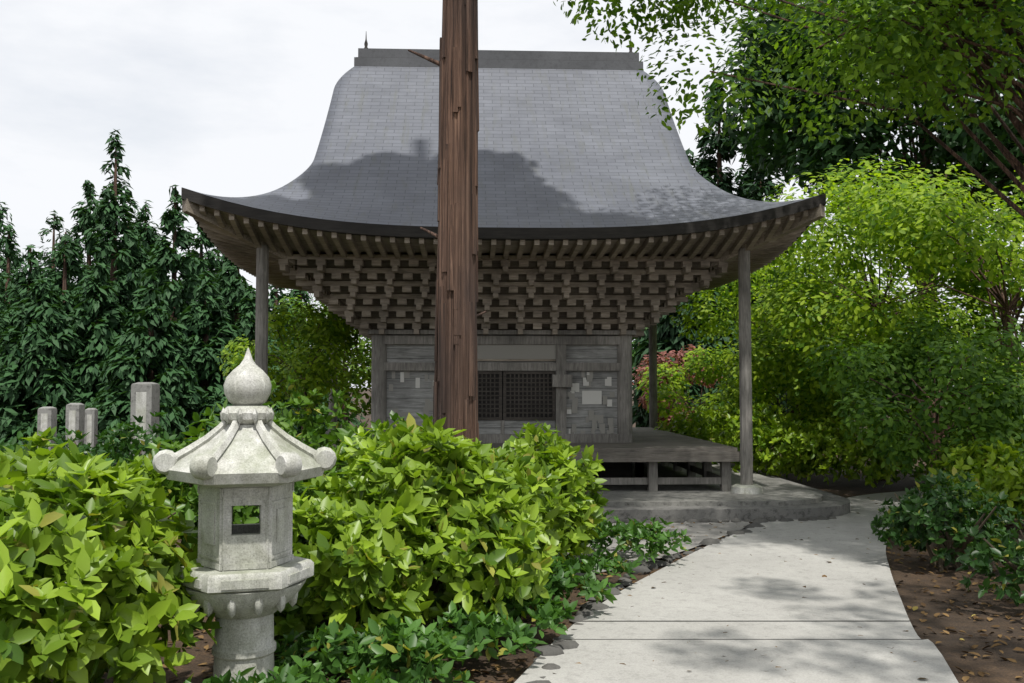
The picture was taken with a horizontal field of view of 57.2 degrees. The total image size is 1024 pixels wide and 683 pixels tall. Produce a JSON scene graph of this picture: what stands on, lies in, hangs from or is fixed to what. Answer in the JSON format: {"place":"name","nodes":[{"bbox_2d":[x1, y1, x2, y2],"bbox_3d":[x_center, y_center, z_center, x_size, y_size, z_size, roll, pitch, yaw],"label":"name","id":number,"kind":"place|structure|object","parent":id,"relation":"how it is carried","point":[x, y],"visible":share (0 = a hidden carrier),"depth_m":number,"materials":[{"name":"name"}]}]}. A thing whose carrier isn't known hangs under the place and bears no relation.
{"place":"outdoors","nodes":[
{"label":"outdoors","id":0,"kind":"place"},
{"bbox_2d":[0,0,1023,388],"label":"sky","id":1,"kind":"structure","parent":0,"point":[224,98],"materials":[{"name":"white"}]},
{"bbox_2d":[48,388,1023,682],"bbox_3d":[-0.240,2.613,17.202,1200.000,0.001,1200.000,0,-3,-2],"label":"ground","id":2,"kind":"structure","parent":0,"point":[952,648],"depth_m":7.17,"materials":[{"name":"brown soil"}]},
{"bbox_2d":[0,283,9,369],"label":"tree","id":3,"kind":"object","parent":2,"relation":"on","point":[2,329],"visible":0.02,"depth_m":30.16,"materials":[{"name":"green plant"}]},
{"bbox_2d":[0,202,22,305],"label":"tree","id":4,"kind":"object","parent":2,"relation":"on","point":[3,263],"visible":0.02,"depth_m":44.36,"materials":[{"name":"green plant"}]},
{"bbox_2d":[0,221,26,316],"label":"tree","id":5,"kind":"object","parent":2,"relation":"on","point":[8,252],"visible":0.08,"depth_m":38.13,"materials":[{"name":"green plant"}]},
{"bbox_2d":[0,244,44,340],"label":"tree","id":6,"kind":"object","parent":2,"relation":"on","point":[21,279],"visible":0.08,"depth_m":33.92,"materials":[{"name":"green plant"}]},
{"bbox_2d":[37,407,56,450],"bbox_3d":[-7.678,1.804,15.485,0.572,1.455,0.572,0,-3,-3],"label":"gravestone","id":7,"kind":"object","parent":2,"relation":"on","point":[47,418],"visible":0.31,"depth_m":15.40,"materials":[{"name":"grey stone"}]},
{"bbox_2d":[0,277,96,446],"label":"conifer","id":8,"kind":"object","parent":2,"relation":"on","point":[40,352],"visible":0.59,"depth_m":25.49,"materials":[{"name":"green plant"}]},
{"bbox_2d":[5,228,93,426],"bbox_3d":[-14.337,0.129,30.195,4.457,7.588,4.391,0,-3,-2],"label":"conifer","id":9,"kind":"object","parent":2,"relation":"on","point":[68,250],"visible":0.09,"depth_m":30.07,"materials":[{"name":"green plant"}]},
{"bbox_2d":[27,210,74,285],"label":"tree","id":10,"kind":"object","parent":2,"relation":"on","point":[57,225],"visible":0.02,"depth_m":48.29,"materials":[{"name":"green plant"}]},
{"bbox_2d":[0,431,111,460],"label":"bush","id":11,"kind":"object","parent":2,"relation":"on","point":[11,444],"visible":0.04,"depth_m":10.35,"materials":[{"name":"green plant"}]},
{"bbox_2d":[65,403,84,446],"bbox_3d":[-6.983,1.745,14.984,0.546,1.525,0.546,0,-3,-1],"label":"gravestone","id":12,"kind":"object","parent":2,"relation":"on","point":[75,416],"visible":0.33,"depth_m":14.91,"materials":[{"name":"grey stone"}]},
{"bbox_2d":[28,262,126,434],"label":"conifer","id":13,"kind":"object","parent":2,"relation":"on","point":[95,331],"visible":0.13,"depth_m":26.63,"materials":[{"name":"green plant"}]},
{"bbox_2d":[57,180,110,313],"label":"conifer","id":14,"kind":"object","parent":2,"relation":"on","point":[86,221],"visible":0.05,"depth_m":42.07,"materials":[{"name":"green plant"}]},
{"bbox_2d":[84,408,97,452],"bbox_3d":[-7.087,1.833,15.785,0.416,1.425,0.416,0,-3,-4],"label":"gravestone","id":15,"kind":"object","parent":2,"relation":"on","point":[91,419],"visible":0.37,"depth_m":15.73,"materials":[{"name":"grey stone"}]},
{"bbox_2d":[0,426,193,538],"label":"bush","id":16,"kind":"object","parent":2,"relation":"on","point":[152,483],"visible":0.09,"depth_m":7.69,"materials":[{"name":"green plant"}]},
{"bbox_2d":[22,411,192,467],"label":"bush","id":17,"kind":"object","parent":2,"relation":"on","point":[135,446],"visible":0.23,"depth_m":12.91,"materials":[{"name":"green plant"}]},
{"bbox_2d":[70,129,147,387],"bbox_3d":[-13.081,-1.576,31.253,4.144,11.093,4.479,-2,-3,31],"label":"conifer","id":18,"kind":"object","parent":2,"relation":"on","point":[125,255],"visible":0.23,"depth_m":30.98,"materials":[{"name":"green plant"}]},
{"bbox_2d":[0,437,221,682],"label":"bush","id":19,"kind":"object","parent":2,"relation":"on","point":[92,590],"visible":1,"depth_m":4.56,"materials":[{"name":"green plant"}]},
{"bbox_2d":[119,200,160,312],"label":"tree","id":20,"kind":"object","parent":2,"relation":"on","point":[148,234],"visible":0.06,"depth_m":36.05,"materials":[{"name":"green plant"}]},
{"bbox_2d":[130,382,159,464],"bbox_3d":[-5.669,1.556,14.484,0.832,1.855,0.832,0,-3,1],"label":"gravestone","id":21,"kind":"object","parent":2,"relation":"on","point":[145,399],"visible":0.35,"depth_m":14.36,"materials":[{"name":"grey stone"}]},
{"bbox_2d":[85,268,209,457],"bbox_3d":[-9.466,0.897,24.826,3.911,5.775,3.975,0,-3,-2],"label":"conifer","id":22,"kind":"object","parent":2,"relation":"on","point":[154,350],"visible":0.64,"depth_m":24.49,"materials":[{"name":"green plant"}]},
{"bbox_2d":[131,184,220,347],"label":"conifer","id":23,"kind":"object","parent":2,"relation":"on","point":[174,292],"visible":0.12,"depth_m":28.98,"materials":[{"name":"green plant"}]},
{"bbox_2d":[177,223,234,324],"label":"tree","id":24,"kind":"object","parent":2,"relation":"on","point":[211,262],"visible":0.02,"depth_m":33.08,"materials":[{"name":"green plant"}]},
{"bbox_2d":[170,269,242,450],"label":"conifer","id":25,"kind":"object","parent":2,"relation":"on","point":[205,343],"visible":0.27,"depth_m":25.62,"materials":[{"name":"green plant"}]},
{"bbox_2d":[203,246,239,307],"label":"tree","id":26,"kind":"object","parent":2,"relation":"on","point":[220,263],"depth_m":44.01,"materials":[{"name":"green plant"}]},
{"bbox_2d":[119,399,343,548],"bbox_3d":[-2.581,1.376,8.595,1.921,1.727,2.030,2,-3,-32],"label":"bush","id":27,"kind":"object","parent":2,"relation":"on","point":[247,514],"visible":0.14,"depth_m":8.17,"materials":[{"name":"green plant"}]},
{"bbox_2d":[152,348,336,682],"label":"stone lantern","id":28,"kind":"object","parent":2,"relation":"on","point":[247,583],"visible":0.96,"depth_m":5.02,"materials":[{"name":"stone"}]},
{"bbox_2d":[183,660,308,682],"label":"groundcover","id":29,"kind":"object","parent":2,"relation":"on","point":[288,674],"visible":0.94,"depth_m":4.62,"materials":[{"name":"green plant"}]},
{"bbox_2d":[214,254,279,341],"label":"tree","id":30,"kind":"object","parent":2,"relation":"on","point":[234,283],"visible":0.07,"depth_m":29.76,"materials":[{"name":"green plant"}]},
{"bbox_2d":[200,285,308,434],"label":"conifer","id":31,"kind":"object","parent":2,"relation":"on","point":[245,322],"visible":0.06,"depth_m":26.69,"materials":[{"name":"green plant"}]},
{"bbox_2d":[211,523,315,656],"bbox_3d":[-1.541,1.643,6.401,0.970,0.984,1.027,0,-3,-2],"label":"bush","id":32,"kind":"object","parent":2,"relation":"on","point":[297,610],"depth_m":6.06,"materials":[{"name":"green plant"}]},
{"bbox_2d":[275,676,281,682],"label":"groundcover","id":33,"kind":"object","parent":2,"relation":"on","point":[279,680],"visible":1,"depth_m":4.32,"materials":[{"name":"green plant"}]},
{"bbox_2d":[198,375,368,468],"bbox_3d":[-2.640,1.400,11.650,2.417,1.968,2.173,-1,-3,23],"label":"bush","id":34,"kind":"object","parent":2,"relation":"on","point":[310,433],"visible":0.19,"depth_m":11.62,"materials":[{"name":"green plant"}]},
{"bbox_2d":[216,299,371,438],"bbox_3d":[-3.976,0.909,17.604,2.943,3.643,3.276,1,-3,-27],"label":"tree","id":35,"kind":"object","parent":2,"relation":"on","point":[328,332],"visible":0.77,"depth_m":17.06,"materials":[{"name":"green plant"}]},
{"bbox_2d":[268,284,328,430],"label":"conifer","id":36,"kind":"object","parent":2,"relation":"on","point":[275,297],"visible":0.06,"depth_m":35.96,"materials":[{"name":"green plant"}]},
{"bbox_2d":[272,293,371,427],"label":"tree","id":37,"kind":"object","parent":2,"relation":"on","point":[362,345],"visible":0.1,"depth_m":24.28,"materials":[{"name":"green plant"}]},
{"bbox_2d":[287,289,365,426],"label":"conifer","id":38,"kind":"object","parent":2,"relation":"on","point":[305,295],"visible":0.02,"depth_m":40.26,"materials":[{"name":"green plant"}]},
{"bbox_2d":[274,619,385,682],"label":"groundcover","id":39,"kind":"object","parent":2,"relation":"on","point":[292,645],"visible":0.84,"depth_m":5.34,"materials":[{"name":"green plant"}]},
{"bbox_2d":[274,490,433,664],"bbox_3d":[-1.122,1.550,6.142,1.251,1.152,1.226,0,-3,-2],"label":"bush","id":40,"kind":"object","parent":2,"relation":"on","point":[357,568],"visible":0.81,"depth_m":5.78,"materials":[{"name":"green plant"}]},
{"bbox_2d":[318,667,398,682],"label":"groundcover","id":41,"kind":"object","parent":2,"relation":"on","point":[371,676],"visible":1,"depth_m":4.76,"materials":[{"name":"green plant"}]},
{"bbox_2d":[302,410,432,498],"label":"bush","id":42,"kind":"object","parent":2,"relation":"on","point":[347,431],"visible":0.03,"depth_m":9.16,"materials":[{"name":"green plant"}]},
{"bbox_2d":[345,613,474,682],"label":"groundcover","id":43,"kind":"object","parent":2,"relation":"on","point":[408,640],"visible":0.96,"depth_m":5.22,"materials":[{"name":"green plant"}]},
{"bbox_2d":[293,413,557,630],"bbox_3d":[-0.736,1.343,6.878,2.084,1.636,2.136,2,-4,-42],"label":"bush","id":44,"kind":"object","parent":2,"relation":"on","point":[430,483],"visible":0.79,"depth_m":6.43,"materials":[{"name":"green plant"}]},
{"bbox_2d":[408,0,486,441],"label":"cedar","id":45,"kind":"object","parent":2,"relation":"on","point":[455,393],"visible":0.86,"depth_m":10.22,"materials":[{"name":"brown wood"}]},
{"bbox_2d":[426,601,546,665],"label":"groundcover","id":46,"kind":"object","parent":2,"relation":"on","point":[472,632],"visible":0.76,"depth_m":5.83,"materials":[{"name":"green plant"}]},
{"bbox_2d":[452,435,575,602],"bbox_3d":[-0.145,1.498,7.892,1.443,1.413,1.453,-2,-3,38],"label":"bush","id":47,"kind":"object","parent":2,"relation":"on","point":[548,498],"visible":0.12,"depth_m":7.71,"materials":[{"name":"green plant"}]},
{"bbox_2d":[474,591,577,637],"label":"groundcover","id":48,"kind":"object","parent":2,"relation":"on","point":[546,613],"visible":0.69,"depth_m":6.47,"materials":[{"name":"green plant"}]},
{"bbox_2d":[50,494,1023,682],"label":"ground litter leaves","id":49,"kind":"object","parent":2,"relation":"on","point":[964,678],"visible":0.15,"depth_m":6.96,"materials":[{"name":"brown plant"}]},
{"bbox_2d":[502,422,609,559],"bbox_3d":[0.303,1.500,9.030,1.294,1.517,1.695,0,-3,-2],"label":"path bush","id":50,"kind":"object","parent":2,"relation":"on","point":[587,501],"visible":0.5,"depth_m":8.68,"materials":[{"name":"green plant"}]},
{"bbox_2d":[524,552,619,615],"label":"groundcover","id":51,"kind":"object","parent":2,"relation":"on","point":[559,581],"visible":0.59,"depth_m":7.26,"materials":[{"name":"green plant"}]},
{"bbox_2d":[568,548,640,579],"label":"groundcover","id":52,"kind":"object","parent":2,"relation":"on","point":[616,564],"visible":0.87,"depth_m":8.27,"materials":[{"name":"green plant"}]},
{"bbox_2d":[591,517,691,562],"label":"groundcover","id":53,"kind":"object","parent":2,"relation":"on","point":[654,537],"visible":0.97,"depth_m":9.33,"materials":[{"name":"green plant"}]},
{"bbox_2d":[552,521,749,577],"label":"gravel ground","id":54,"kind":"structure","parent":2,"relation":"on","point":[697,532],"depth_m":11.16,"materials":[{"name":"grey gravel"}]},
{"bbox_2d":[588,510,640,552],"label":"groundcover","id":55,"kind":"object","parent":54,"relation":"on","point":[603,524],"visible":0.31,"depth_m":9.69,"materials":[{"name":"green plant"}]},
{"bbox_2d":[632,344,719,431],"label":"red maple","id":56,"kind":"object","parent":2,"relation":"on","point":[661,359],"visible":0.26,"depth_m":24.76,"materials":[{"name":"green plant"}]},
{"bbox_2d":[526,516,836,682],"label":"border stones","id":57,"kind":"object","parent":2,"relation":"on","point":[560,644],"visible":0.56,"depth_m":8.96,"materials":[{"name":"grey stone"}]},
{"bbox_2d":[632,301,738,379],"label":"tree","id":58,"kind":"object","parent":2,"relation":"on","point":[633,350],"visible":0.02,"depth_m":34.77,"materials":[{"name":"green plant"}]},
{"bbox_2d":[654,406,737,464],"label":"bush","id":59,"kind":"object","parent":2,"relation":"on","point":[703,428],"visible":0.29,"depth_m":19.24,"materials":[{"name":"green plant"}]},
{"bbox_2d":[632,148,765,432],"bbox_3d":[6.006,-1.167,30.254,4.577,10.181,4.341,-1,-3,14],"label":"conifer","id":60,"kind":"object","parent":2,"relation":"on","point":[668,339],"visible":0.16,"depth_m":28.97,"materials":[{"name":"green plant"}]},
{"bbox_2d":[637,342,787,432],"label":"shrub","id":61,"kind":"object","parent":2,"relation":"on","point":[708,374],"visible":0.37,"depth_m":22.97,"materials":[{"name":"green plant"}]},
{"bbox_2d":[597,462,849,521],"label":"stone platform","id":62,"kind":"structure","parent":2,"relation":"on","point":[766,496],"depth_m":12.97,"materials":[{"name":"grey stone"}]},
{"bbox_2d":[182,199,824,491],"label":"temple building","id":63,"kind":"structure","parent":62,"relation":"on","point":[561,324],"depth_m":14.63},
{"bbox_2d":[182,66,824,227],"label":"temple roof","id":64,"kind":"structure","parent":63,"relation":"on","point":[567,148],"depth_m":15.06,"materials":[{"name":"grey tile"}]},
{"bbox_2d":[181,34,825,254],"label":"roof trim","id":65,"kind":"structure","parent":64,"relation":"attached to","point":[379,57],"depth_m":13.07,"materials":[{"name":"black wood"}]},
{"bbox_2d":[693,77,795,416],"bbox_3d":[7.441,-2.795,32.967,5.783,13.689,5.682,0,-3,-2],"label":"conifer","id":66,"kind":"object","parent":2,"relation":"on","point":[707,169],"visible":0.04,"depth_m":33.09,"materials":[{"name":"green plant"}]},
{"bbox_2d":[711,401,826,481],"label":"bush","id":67,"kind":"object","parent":2,"relation":"on","point":[774,429],"visible":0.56,"depth_m":17.02,"materials":[{"name":"green plant"}]},
{"bbox_2d":[733,116,820,424],"bbox_3d":[10.353,-2.590,37.917,6.502,13.747,5.541,1,-3,-26],"label":"conifer","id":68,"kind":"object","parent":2,"relation":"on","point":[756,182],"visible":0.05,"depth_m":38.06,"materials":[{"name":"green plant"}]},
{"bbox_2d":[691,361,865,463],"bbox_3d":[5.708,1.515,19.851,3.603,2.644,3.293,0,-3,-2],"label":"shrub","id":69,"kind":"object","parent":2,"relation":"on","point":[722,404],"visible":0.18,"depth_m":19.92,"materials":[{"name":"green plant"}]},
{"bbox_2d":[669,238,904,448],"bbox_3d":[6.352,0.155,20.892,5.641,5.459,4.668,0,-3,-2],"label":"tree","id":70,"kind":"object","parent":2,"relation":"on","point":[712,329],"visible":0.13,"depth_m":20.76,"materials":[{"name":"green plant"}]},
{"bbox_2d":[553,0,1023,217],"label":"tree","id":71,"kind":"object","parent":2,"relation":"on","point":[932,22],"visible":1,"depth_m":10.01,"materials":[{"name":"green plant"}]},
{"bbox_2d":[984,0,1023,30],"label":"tree boughs","id":72,"kind":"object","parent":71,"relation":"attached to","point":[1016,7],"visible":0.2,"depth_m":12.40,"materials":[{"name":"green plant"}]},
{"bbox_2d":[771,417,914,487],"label":"bush","id":73,"kind":"object","parent":2,"relation":"on","point":[848,442],"visible":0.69,"depth_m":16.34,"materials":[{"name":"green plant"}]},
{"bbox_2d":[700,0,1023,321],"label":"tree","id":74,"kind":"object","parent":2,"relation":"on","point":[788,151],"visible":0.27,"depth_m":28.58,"materials":[{"name":"green plant"}]},
{"bbox_2d":[719,155,1023,480],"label":"tree","id":75,"kind":"object","parent":2,"relation":"on","point":[796,351],"visible":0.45,"depth_m":17.12,"materials":[{"name":"green plant"}]},
{"bbox_2d":[872,516,907,533],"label":"shrub","id":76,"kind":"object","parent":2,"relation":"on","point":[882,518],"visible":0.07,"depth_m":10.73,"materials":[{"name":"green plant"}]},
{"bbox_2d":[803,309,1023,488],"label":"shrub","id":77,"kind":"object","parent":2,"relation":"on","point":[927,417],"visible":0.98,"depth_m":12.86,"materials":[{"name":"green plant"}]},
{"bbox_2d":[855,405,985,480],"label":"bush","id":78,"kind":"object","parent":2,"relation":"on","point":[918,474],"visible":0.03,"depth_m":16.48,"materials":[{"name":"green plant"}]},
{"bbox_2d":[824,162,1023,451],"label":"tree","id":79,"kind":"object","parent":2,"relation":"on","point":[932,219],"visible":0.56,"depth_m":14.82,"materials":[{"name":"green plant"}]},
{"bbox_2d":[871,466,1023,571],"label":"path shrub","id":80,"kind":"object","parent":2,"relation":"on","point":[932,512],"visible":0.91,"depth_m":9.10,"materials":[{"name":"green plant"}]},
{"bbox_2d":[905,8,1023,243],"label":"tree","id":81,"kind":"object","parent":2,"relation":"on","point":[969,153],"visible":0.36,"depth_m":25.07,"materials":[{"name":"green plant"}]},
{"bbox_2d":[927,437,1023,526],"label":"bush","id":82,"kind":"object","parent":2,"relation":"on","point":[1010,482],"visible":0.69,"depth_m":11.65,"materials":[{"name":"green plant"}]},
{"bbox_2d":[956,525,1023,606],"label":"path shrub","id":83,"kind":"object","parent":2,"relation":"on","point":[980,564],"visible":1,"depth_m":7.39,"materials":[{"name":"green plant"}]},
{"bbox_2d":[971,537,1023,564],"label":"shrub","id":84,"kind":"object","parent":2,"relation":"on","point":[1003,562],"visible":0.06,"depth_m":8.88,"materials":[{"name":"green plant"}]},
{"bbox_2d":[985,417,1023,461],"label":"bush","id":85,"kind":"object","parent":2,"relation":"on","point":[1019,446],"visible":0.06,"depth_m":13.49,"materials":[{"name":"green plant"}]},
{"bbox_2d":[514,490,957,682],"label":"path","id":86,"kind":"structure","parent":0,"point":[746,587],"depth_m":7.09,"materials":[{"name":"concrete"}]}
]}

